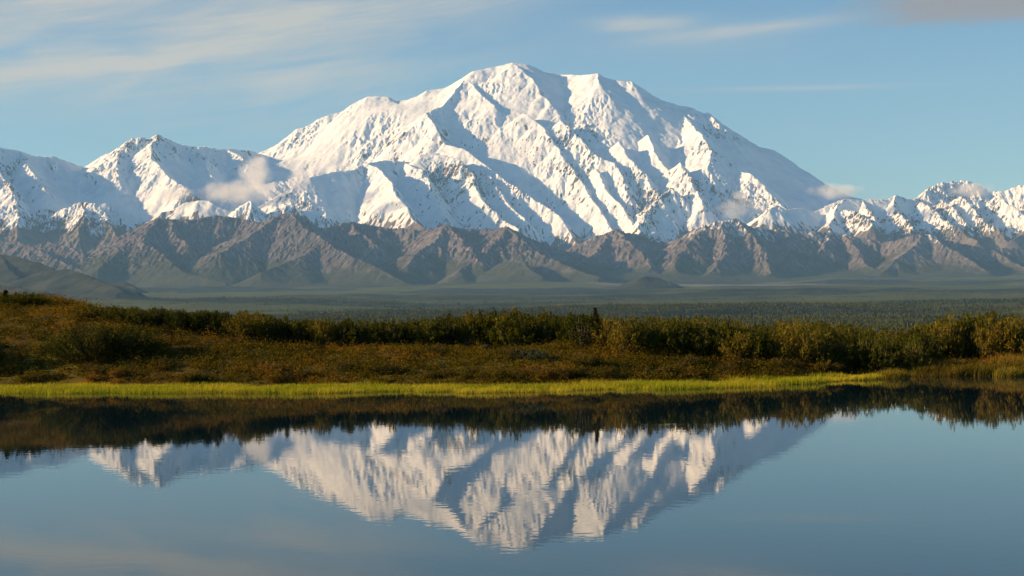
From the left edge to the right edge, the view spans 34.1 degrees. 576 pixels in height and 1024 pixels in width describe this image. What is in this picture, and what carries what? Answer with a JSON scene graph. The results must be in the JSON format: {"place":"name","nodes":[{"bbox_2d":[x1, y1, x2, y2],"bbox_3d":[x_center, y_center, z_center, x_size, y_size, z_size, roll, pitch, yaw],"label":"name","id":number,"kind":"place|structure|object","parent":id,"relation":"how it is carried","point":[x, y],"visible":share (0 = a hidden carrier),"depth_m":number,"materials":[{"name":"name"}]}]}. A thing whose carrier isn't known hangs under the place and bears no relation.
{"place":"outdoors","nodes":[
{"label":"outdoors","id":0,"kind":"place"},
{"bbox_2d":[0,254,682,299],"bbox_3d":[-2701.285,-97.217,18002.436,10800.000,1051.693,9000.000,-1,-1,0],"label":"hills","id":1,"kind":"structure","parent":0,"point":[25,275],"depth_m":17331.75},
{"bbox_2d":[0,371,904,393],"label":"sedge grass","id":2,"kind":"structure","parent":0,"point":[224,388],"depth_m":70.96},
{"bbox_2d":[0,376,1023,575],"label":"water","id":3,"kind":"structure","parent":0,"point":[916,476],"depth_m":33.11,"materials":[{"name":"blue liquid"}]},
{"bbox_2d":[0,63,1023,252],"bbox_3d":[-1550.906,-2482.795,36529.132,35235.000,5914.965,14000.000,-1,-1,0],"label":"mountain","id":4,"kind":"structure","parent":0,"point":[561,162],"depth_m":34932.43,"materials":[{"name":"snow"}]},
{"bbox_2d":[0,213,1023,287],"bbox_3d":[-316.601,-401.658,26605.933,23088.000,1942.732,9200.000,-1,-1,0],"label":"foothills","id":5,"kind":"structure","parent":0,"point":[281,250],"depth_m":27826.48,"materials":[{"name":"stone"}]},
{"bbox_2d":[0,297,1023,386],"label":"bank","id":6,"kind":"structure","parent":0,"point":[185,369],"depth_m":78.94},
{"bbox_2d":[0,363,30,373],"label":"dwarf birch","id":7,"kind":"object","parent":6,"relation":"on","point":[10,369],"visible":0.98,"depth_m":79.16,"materials":[{"name":"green plant"}]},
{"bbox_2d":[0,291,50,305],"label":"willow shrub","id":8,"kind":"object","parent":6,"relation":"on","point":[11,299],"visible":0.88,"depth_m":91.78,"materials":[{"name":"green plant"}]},
{"bbox_2d":[13,369,49,382],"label":"dwarf birch","id":9,"kind":"object","parent":6,"relation":"on","point":[28,376],"visible":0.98,"depth_m":77.71,"materials":[{"name":"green plant"}]},
{"bbox_2d":[60,308,89,320],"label":"willow bush","id":10,"kind":"object","parent":6,"relation":"on","point":[78,312],"visible":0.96,"depth_m":85.64,"materials":[{"name":"green plant"}]},
{"bbox_2d":[87,362,113,374],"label":"dwarf birch","id":11,"kind":"object","parent":6,"relation":"on","point":[94,369],"visible":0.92,"depth_m":77.83,"materials":[{"name":"brown plant"}]},
{"bbox_2d":[40,320,170,364],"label":"willow shrub","id":12,"kind":"object","parent":6,"relation":"on","point":[80,346],"visible":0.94,"depth_m":79.66,"materials":[{"name":"green plant"}]},
{"bbox_2d":[98,307,127,322],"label":"willow bush","id":13,"kind":"object","parent":6,"relation":"on","point":[114,313],"visible":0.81,"depth_m":84.75,"materials":[{"name":"green plant"}]},
{"bbox_2d":[106,368,130,376],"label":"dwarf birch","id":14,"kind":"object","parent":6,"relation":"on","point":[117,372],"visible":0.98,"depth_m":77.18,"materials":[{"name":"brown plant"}]},
{"bbox_2d":[115,307,142,323],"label":"willow bush","id":15,"kind":"object","parent":6,"relation":"on","point":[130,315],"visible":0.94,"depth_m":84.50,"materials":[{"name":"green plant"}]},
{"bbox_2d":[142,309,171,325],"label":"willow bush","id":16,"kind":"object","parent":6,"relation":"on","point":[156,316],"visible":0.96,"depth_m":84.95,"materials":[{"name":"green plant"}]},
{"bbox_2d":[150,359,173,370],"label":"dwarf birch","id":17,"kind":"object","parent":6,"relation":"on","point":[159,366],"visible":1,"depth_m":77.73,"materials":[{"name":"brown plant"}]},
{"bbox_2d":[162,309,194,329],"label":"willow bush","id":18,"kind":"object","parent":6,"relation":"on","point":[178,322],"visible":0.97,"depth_m":84.21,"materials":[{"name":"green plant"}]},
{"bbox_2d":[181,312,206,329],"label":"willow bush","id":19,"kind":"object","parent":6,"relation":"on","point":[196,317],"visible":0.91,"depth_m":84.38,"materials":[{"name":"green plant"}]},
{"bbox_2d":[180,368,210,381],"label":"dwarf birch","id":20,"kind":"object","parent":6,"relation":"on","point":[195,375],"visible":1,"depth_m":76.02,"materials":[{"name":"brown plant"}]},
{"bbox_2d":[187,310,227,333],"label":"willow bush","id":21,"kind":"object","parent":6,"relation":"on","point":[210,320],"visible":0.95,"depth_m":84.23,"materials":[{"name":"green plant"}]},
{"bbox_2d":[219,310,256,338],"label":"willow bush","id":22,"kind":"object","parent":6,"relation":"on","point":[240,328],"visible":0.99,"depth_m":83.70,"materials":[{"name":"green plant"}]},
{"bbox_2d":[253,311,275,338],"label":"willow bush","id":23,"kind":"object","parent":6,"relation":"on","point":[261,328],"visible":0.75,"depth_m":84.64,"materials":[{"name":"green plant"}]},
{"bbox_2d":[252,360,282,373],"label":"dwarf birch","id":24,"kind":"object","parent":6,"relation":"on","point":[277,369],"visible":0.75,"depth_m":76.35,"materials":[{"name":"brown plant"}]},
{"bbox_2d":[262,369,302,382],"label":"dwarf birch","id":25,"kind":"object","parent":6,"relation":"on","point":[272,376],"visible":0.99,"depth_m":75.24,"materials":[{"name":"brown plant"}]},
{"bbox_2d":[272,314,301,340],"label":"willow bush","id":26,"kind":"object","parent":6,"relation":"on","point":[283,326],"visible":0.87,"depth_m":85.81,"materials":[{"name":"green plant"}]},
{"bbox_2d":[289,318,313,341],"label":"willow bush","id":27,"kind":"object","parent":6,"relation":"on","point":[302,335],"visible":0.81,"depth_m":85.72,"materials":[{"name":"green plant"}]},
{"bbox_2d":[289,367,317,376],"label":"dwarf birch","id":28,"kind":"object","parent":6,"relation":"on","point":[308,372],"visible":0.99,"depth_m":75.87,"materials":[{"name":"brown plant"}]},
{"bbox_2d":[306,317,338,344],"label":"willow bush","id":29,"kind":"object","parent":6,"relation":"on","point":[322,332],"visible":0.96,"depth_m":85.04,"materials":[{"name":"green plant"}]},
{"bbox_2d":[330,317,358,343],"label":"willow bush","id":30,"kind":"object","parent":6,"relation":"on","point":[340,334],"visible":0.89,"depth_m":85.24,"materials":[{"name":"green plant"}]},
{"bbox_2d":[345,321,377,344],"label":"willow bush","id":31,"kind":"object","parent":6,"relation":"on","point":[365,333],"visible":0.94,"depth_m":85.23,"materials":[{"name":"green plant"}]},
{"bbox_2d":[368,320,390,339],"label":"willow bush","id":32,"kind":"object","parent":6,"relation":"on","point":[376,324],"visible":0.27,"depth_m":87.46,"materials":[{"name":"green plant"}]},
{"bbox_2d":[361,360,406,374],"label":"dwarf birch","id":33,"kind":"object","parent":6,"relation":"on","point":[377,367],"visible":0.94,"depth_m":76.42,"materials":[{"name":"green plant"}]},
{"bbox_2d":[375,317,409,343],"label":"willow bush","id":34,"kind":"object","parent":6,"relation":"on","point":[387,334],"visible":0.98,"depth_m":85.59,"materials":[{"name":"green plant"}]},
{"bbox_2d":[395,321,425,341],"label":"willow bush","id":35,"kind":"object","parent":6,"relation":"on","point":[407,325],"visible":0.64,"depth_m":86.25,"materials":[{"name":"green plant"}]},
{"bbox_2d":[407,319,448,344],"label":"willow bush","id":36,"kind":"object","parent":6,"relation":"on","point":[429,335],"visible":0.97,"depth_m":85.58,"materials":[{"name":"green plant"}]},
{"bbox_2d":[424,344,449,353],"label":"dwarf birch","id":37,"kind":"object","parent":6,"relation":"on","point":[429,348],"visible":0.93,"depth_m":80.89,"materials":[{"name":"brown plant"}]},
{"bbox_2d":[431,367,455,377],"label":"dwarf birch","id":38,"kind":"object","parent":6,"relation":"on","point":[451,372],"visible":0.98,"depth_m":75.01,"materials":[{"name":"brown plant"}]},
{"bbox_2d":[430,317,459,344],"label":"willow bush","id":39,"kind":"object","parent":6,"relation":"on","point":[449,327],"visible":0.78,"depth_m":86.03,"materials":[{"name":"green plant"}]},
{"bbox_2d":[456,367,478,377],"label":"dwarf birch","id":40,"kind":"object","parent":6,"relation":"on","point":[469,374],"visible":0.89,"depth_m":74.68,"materials":[{"name":"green plant"}]},
{"bbox_2d":[450,309,487,346],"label":"willow bush","id":41,"kind":"object","parent":6,"relation":"on","point":[466,335],"visible":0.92,"depth_m":86.02,"materials":[{"name":"green plant"}]},
{"bbox_2d":[468,312,504,345],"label":"willow bush","id":42,"kind":"object","parent":6,"relation":"on","point":[486,340],"visible":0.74,"depth_m":85.87,"materials":[{"name":"green plant"}]},
{"bbox_2d":[473,367,512,381],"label":"dwarf birch","id":43,"kind":"object","parent":6,"relation":"on","point":[481,375],"visible":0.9,"depth_m":73.50,"materials":[{"name":"brown plant"}]},
{"bbox_2d":[477,363,512,374],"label":"dwarf birch","id":44,"kind":"object","parent":6,"relation":"on","point":[503,368],"visible":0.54,"depth_m":74.72,"materials":[{"name":"brown plant"}]},
{"bbox_2d":[0,287,1023,385],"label":"ground cover","id":45,"kind":"object","parent":6,"relation":"on","point":[476,353],"visible":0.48,"depth_m":79.29,"materials":[{"name":"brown plant"}]},
{"bbox_2d":[499,343,529,357],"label":"dwarf birch","id":46,"kind":"object","parent":6,"relation":"on","point":[518,350],"visible":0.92,"depth_m":78.73,"materials":[{"name":"brown plant"}]},
{"bbox_2d":[487,307,546,347],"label":"willow bush","id":47,"kind":"object","parent":6,"relation":"on","point":[502,337],"visible":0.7,"depth_m":85.27,"materials":[{"name":"green plant"}]},
{"bbox_2d":[507,316,546,347],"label":"willow bush","id":48,"kind":"object","parent":6,"relation":"on","point":[526,338],"visible":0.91,"depth_m":84.59,"materials":[{"name":"green plant"}]},
{"bbox_2d":[507,348,554,360],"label":"grey willow shrub","id":49,"kind":"object","parent":6,"relation":"on","point":[534,352],"visible":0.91,"depth_m":78.15,"materials":[{"name":"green plant"}]},
{"bbox_2d":[517,362,552,374],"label":"dwarf birch","id":50,"kind":"object","parent":6,"relation":"on","point":[533,367],"visible":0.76,"depth_m":75.05,"materials":[{"name":"brown plant"}]},
{"bbox_2d":[532,315,562,342],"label":"willow bush","id":51,"kind":"object","parent":6,"relation":"on","point":[549,330],"visible":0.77,"depth_m":85.09,"materials":[{"name":"green plant"}]},
{"bbox_2d":[534,365,570,378],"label":"dwarf birch","id":52,"kind":"object","parent":6,"relation":"on","point":[557,370],"visible":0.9,"depth_m":74.12,"materials":[{"name":"brown plant"}]},
{"bbox_2d":[548,368,576,380],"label":"dwarf birch","id":53,"kind":"object","parent":6,"relation":"on","point":[562,374],"visible":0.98,"depth_m":73.93,"materials":[{"name":"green plant"}]},
{"bbox_2d":[555,310,586,341],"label":"willow bush","id":54,"kind":"object","parent":6,"relation":"on","point":[568,320],"visible":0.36,"depth_m":84.09,"materials":[{"name":"green plant"}]},
{"bbox_2d":[571,367,591,377],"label":"dwarf birch","id":55,"kind":"object","parent":6,"relation":"on","point":[578,373],"visible":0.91,"depth_m":74.49,"materials":[{"name":"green plant"}]},
{"bbox_2d":[564,353,603,365],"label":"dwarf birch","id":56,"kind":"object","parent":6,"relation":"on","point":[577,362],"visible":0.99,"depth_m":76.44,"materials":[{"name":"brown plant"}]},
{"bbox_2d":[563,314,610,347],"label":"willow bush","id":57,"kind":"object","parent":6,"relation":"on","point":[581,332],"visible":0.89,"depth_m":82.46,"materials":[{"name":"green plant"}]},
{"bbox_2d":[588,316,624,346],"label":"willow bush","id":58,"kind":"object","parent":6,"relation":"on","point":[601,336],"visible":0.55,"depth_m":82.04,"materials":[{"name":"green plant"}]},
{"bbox_2d":[598,366,622,377],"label":"dwarf birch","id":59,"kind":"object","parent":6,"relation":"on","point":[609,373],"visible":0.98,"depth_m":74.57,"materials":[{"name":"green plant"}]},
{"bbox_2d":[606,316,655,352],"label":"willow bush","id":60,"kind":"object","parent":6,"relation":"on","point":[623,339],"visible":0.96,"depth_m":79.74,"materials":[{"name":"green plant"}]},
{"bbox_2d":[630,318,667,351],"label":"willow bush","id":61,"kind":"object","parent":6,"relation":"on","point":[653,334],"visible":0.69,"depth_m":80.20,"materials":[{"name":"green plant"}]},
{"bbox_2d":[639,314,676,343],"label":"willow bush","id":62,"kind":"object","parent":6,"relation":"on","point":[662,325],"visible":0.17,"depth_m":82.58,"materials":[{"name":"green plant"}]},
{"bbox_2d":[652,365,681,378],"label":"dwarf birch","id":63,"kind":"object","parent":6,"relation":"on","point":[674,374],"visible":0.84,"depth_m":75.08,"materials":[{"name":"brown plant"}]},
{"bbox_2d":[652,364,684,376],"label":"dwarf birch","id":64,"kind":"object","parent":6,"relation":"on","point":[665,369],"visible":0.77,"depth_m":75.24,"materials":[{"name":"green plant"}]},
{"bbox_2d":[661,317,710,353],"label":"willow bush","id":65,"kind":"object","parent":6,"relation":"on","point":[670,343],"visible":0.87,"depth_m":80.18,"materials":[{"name":"green plant"}]},
{"bbox_2d":[675,367,702,378],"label":"dwarf birch","id":66,"kind":"object","parent":6,"relation":"on","point":[684,374],"visible":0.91,"depth_m":75.00,"materials":[{"name":"brown plant"}]},
{"bbox_2d":[675,355,703,364],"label":"dwarf birch","id":67,"kind":"object","parent":6,"relation":"on","point":[691,358],"visible":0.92,"depth_m":77.90,"materials":[{"name":"brown plant"}]},
{"bbox_2d":[670,319,712,354],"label":"willow bush","id":68,"kind":"object","parent":6,"relation":"on","point":[703,346],"visible":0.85,"depth_m":80.16,"materials":[{"name":"green plant"}]},
{"bbox_2d":[687,315,729,351],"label":"willow bush","id":69,"kind":"object","parent":6,"relation":"on","point":[705,321],"visible":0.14,"depth_m":81.75,"materials":[{"name":"green plant"}]},
{"bbox_2d":[705,321,737,355],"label":"willow bush","id":70,"kind":"object","parent":6,"relation":"on","point":[716,340],"visible":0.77,"depth_m":80.01,"materials":[{"name":"green plant"}]},
{"bbox_2d":[711,364,737,372],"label":"dwarf birch","id":71,"kind":"object","parent":6,"relation":"on","point":[722,367],"visible":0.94,"depth_m":77.05,"materials":[{"name":"brown plant"}]},
{"bbox_2d":[723,356,752,368],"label":"dwarf birch","id":72,"kind":"object","parent":6,"relation":"on","point":[735,361],"visible":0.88,"depth_m":77.77,"materials":[{"name":"brown plant"}]},
{"bbox_2d":[718,330,765,358],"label":"willow bush","id":73,"kind":"object","parent":6,"relation":"on","point":[738,353],"visible":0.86,"depth_m":79.05,"materials":[{"name":"green plant"}]},
{"bbox_2d":[727,326,775,360],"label":"willow bush","id":74,"kind":"object","parent":6,"relation":"on","point":[758,350],"visible":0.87,"depth_m":79.07,"materials":[{"name":"green plant"}]},
{"bbox_2d":[744,325,775,342],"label":"willow bush","id":75,"kind":"object","parent":6,"relation":"on","point":[765,334],"visible":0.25,"depth_m":81.83,"materials":[{"name":"green plant"}]},
{"bbox_2d":[768,356,795,368],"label":"dwarf birch","id":76,"kind":"object","parent":6,"relation":"on","point":[780,361],"visible":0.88,"depth_m":77.66,"materials":[{"name":"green plant"}]},
{"bbox_2d":[768,324,810,362],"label":"willow bush","id":77,"kind":"object","parent":6,"relation":"on","point":[784,345],"visible":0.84,"depth_m":79.01,"materials":[{"name":"green plant"}]},
{"bbox_2d":[778,333,824,364],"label":"willow bush","id":78,"kind":"object","parent":6,"relation":"on","point":[805,355],"visible":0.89,"depth_m":78.69,"materials":[{"name":"green plant"}]},
{"bbox_2d":[789,356,818,367],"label":"dwarf birch","id":79,"kind":"object","parent":6,"relation":"on","point":[800,362],"visible":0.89,"depth_m":78.45,"materials":[{"name":"brown plant"}]},
{"bbox_2d":[784,317,824,338],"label":"willow bush","id":80,"kind":"object","parent":6,"relation":"on","point":[797,327],"visible":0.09,"depth_m":82.78,"materials":[{"name":"green plant"}]},
{"bbox_2d":[792,324,838,352],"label":"willow bush","id":81,"kind":"object","parent":6,"relation":"on","point":[817,337],"visible":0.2,"depth_m":80.11,"materials":[{"name":"green plant"}]},
{"bbox_2d":[807,321,839,351],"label":"willow bush","id":82,"kind":"object","parent":6,"relation":"on","point":[829,329],"visible":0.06,"depth_m":83.88,"materials":[{"name":"green plant"}]},
{"bbox_2d":[803,328,847,349],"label":"willow bush","id":83,"kind":"object","parent":6,"relation":"on","point":[827,333],"visible":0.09,"depth_m":81.67,"materials":[{"name":"green plant"}]},
{"bbox_2d":[811,361,841,374],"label":"dwarf birch","id":84,"kind":"object","parent":6,"relation":"on","point":[824,370],"visible":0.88,"depth_m":77.62,"materials":[{"name":"brown plant"}]},
{"bbox_2d":[810,343,844,362],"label":"willow bush","id":85,"kind":"object","parent":6,"relation":"on","point":[826,357],"visible":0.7,"depth_m":78.77,"materials":[{"name":"green plant"}]},
{"bbox_2d":[827,339,860,370],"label":"willow bush","id":86,"kind":"object","parent":6,"relation":"on","point":[846,354],"visible":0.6,"depth_m":79.25,"materials":[{"name":"green plant"}]},
{"bbox_2d":[834,325,860,343],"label":"willow bush","id":87,"kind":"object","parent":6,"relation":"on","point":[845,329],"visible":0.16,"depth_m":84.39,"materials":[{"name":"green plant"}]},
{"bbox_2d":[831,330,867,351],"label":"willow bush","id":88,"kind":"object","parent":6,"relation":"on","point":[851,341],"visible":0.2,"depth_m":81.73,"materials":[{"name":"green plant"}]},
{"bbox_2d":[846,333,896,371],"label":"willow bush","id":89,"kind":"object","parent":6,"relation":"on","point":[859,349],"visible":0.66,"depth_m":79.65,"materials":[{"name":"green plant"}]},
{"bbox_2d":[858,340,908,373],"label":"willow bush","id":90,"kind":"object","parent":6,"relation":"on","point":[887,361],"visible":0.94,"depth_m":78.85,"materials":[{"name":"green plant"}]},
{"bbox_2d":[863,334,904,366],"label":"willow bush","id":91,"kind":"object","parent":6,"relation":"on","point":[886,343],"visible":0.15,"depth_m":80.89,"materials":[{"name":"green plant"}]},
{"bbox_2d":[874,367,910,378],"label":"grass tussock","id":92,"kind":"object","parent":6,"relation":"on","point":[895,374],"depth_m":76.11,"materials":[{"name":"plant"}]},
{"bbox_2d":[892,336,928,366],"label":"willow bush","id":93,"kind":"object","parent":6,"relation":"on","point":[902,344],"visible":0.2,"depth_m":81.08,"materials":[{"name":"green plant"}]},
{"bbox_2d":[891,339,931,372],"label":"willow bush","id":94,"kind":"object","parent":6,"relation":"on","point":[915,359],"visible":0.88,"depth_m":79.07,"materials":[{"name":"green plant"}]},
{"bbox_2d":[905,324,947,360],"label":"willow bush","id":95,"kind":"object","parent":6,"relation":"on","point":[927,343],"visible":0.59,"depth_m":81.81,"materials":[{"name":"green plant"}]},
{"bbox_2d":[929,312,975,358],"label":"willow bush","id":96,"kind":"object","parent":6,"relation":"on","point":[946,336],"visible":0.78,"depth_m":82.49,"materials":[{"name":"green plant"}]},
{"bbox_2d":[909,350,1023,376],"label":"meadow grass","id":97,"kind":"structure","parent":6,"relation":"on","point":[1002,363],"depth_m":78.87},
{"bbox_2d":[946,315,990,358],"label":"willow bush","id":98,"kind":"object","parent":6,"relation":"on","point":[968,344],"visible":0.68,"depth_m":82.53,"materials":[{"name":"green plant"}]},
{"bbox_2d":[971,366,994,375],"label":"grass tussock","id":99,"kind":"object","parent":6,"relation":"on","point":[978,372],"depth_m":77.61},
{"bbox_2d":[970,316,1016,357],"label":"willow bush","id":100,"kind":"object","parent":6,"relation":"on","point":[983,347],"visible":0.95,"depth_m":81.78,"materials":[{"name":"green plant"}]},
{"bbox_2d":[974,310,1015,335],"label":"willow bush","id":101,"kind":"object","parent":6,"relation":"on","point":[994,315],"visible":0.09,"depth_m":84.66,"materials":[{"name":"green plant"}]},
{"bbox_2d":[991,314,1023,356],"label":"willow bush","id":102,"kind":"object","parent":6,"relation":"on","point":[1012,325],"visible":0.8,"depth_m":81.55,"materials":[{"name":"green plant"}]},
{"bbox_2d":[992,365,1023,376],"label":"grass tussock","id":103,"kind":"object","parent":6,"relation":"on","point":[1009,372],"depth_m":76.68,"materials":[{"name":"plant"}]},
{"bbox_2d":[1003,327,1023,357],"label":"willow bush","id":104,"kind":"object","parent":6,"relation":"on","point":[1020,349],"visible":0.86,"depth_m":81.30,"materials":[{"name":"green plant"}]},
{"bbox_2d":[0,0,1023,199],"label":"sky","id":105,"kind":"structure","parent":0,"point":[872,99],"materials":[{"name":"blue"}]},
{"bbox_2d":[74,275,1023,327],"bbox_3d":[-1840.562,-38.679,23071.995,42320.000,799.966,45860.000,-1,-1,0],"label":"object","id":106,"kind":"structure","parent":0,"point":[875,289],"depth_m":15494.88,"materials":[{"name":"plant"}]},
{"bbox_2d":[81,290,1023,334],"bbox_3d":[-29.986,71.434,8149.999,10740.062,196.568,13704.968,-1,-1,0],"label":"forest","id":107,"kind":"object","parent":106,"relation":"on","point":[877,325],"visible":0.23,"depth_m":6818.55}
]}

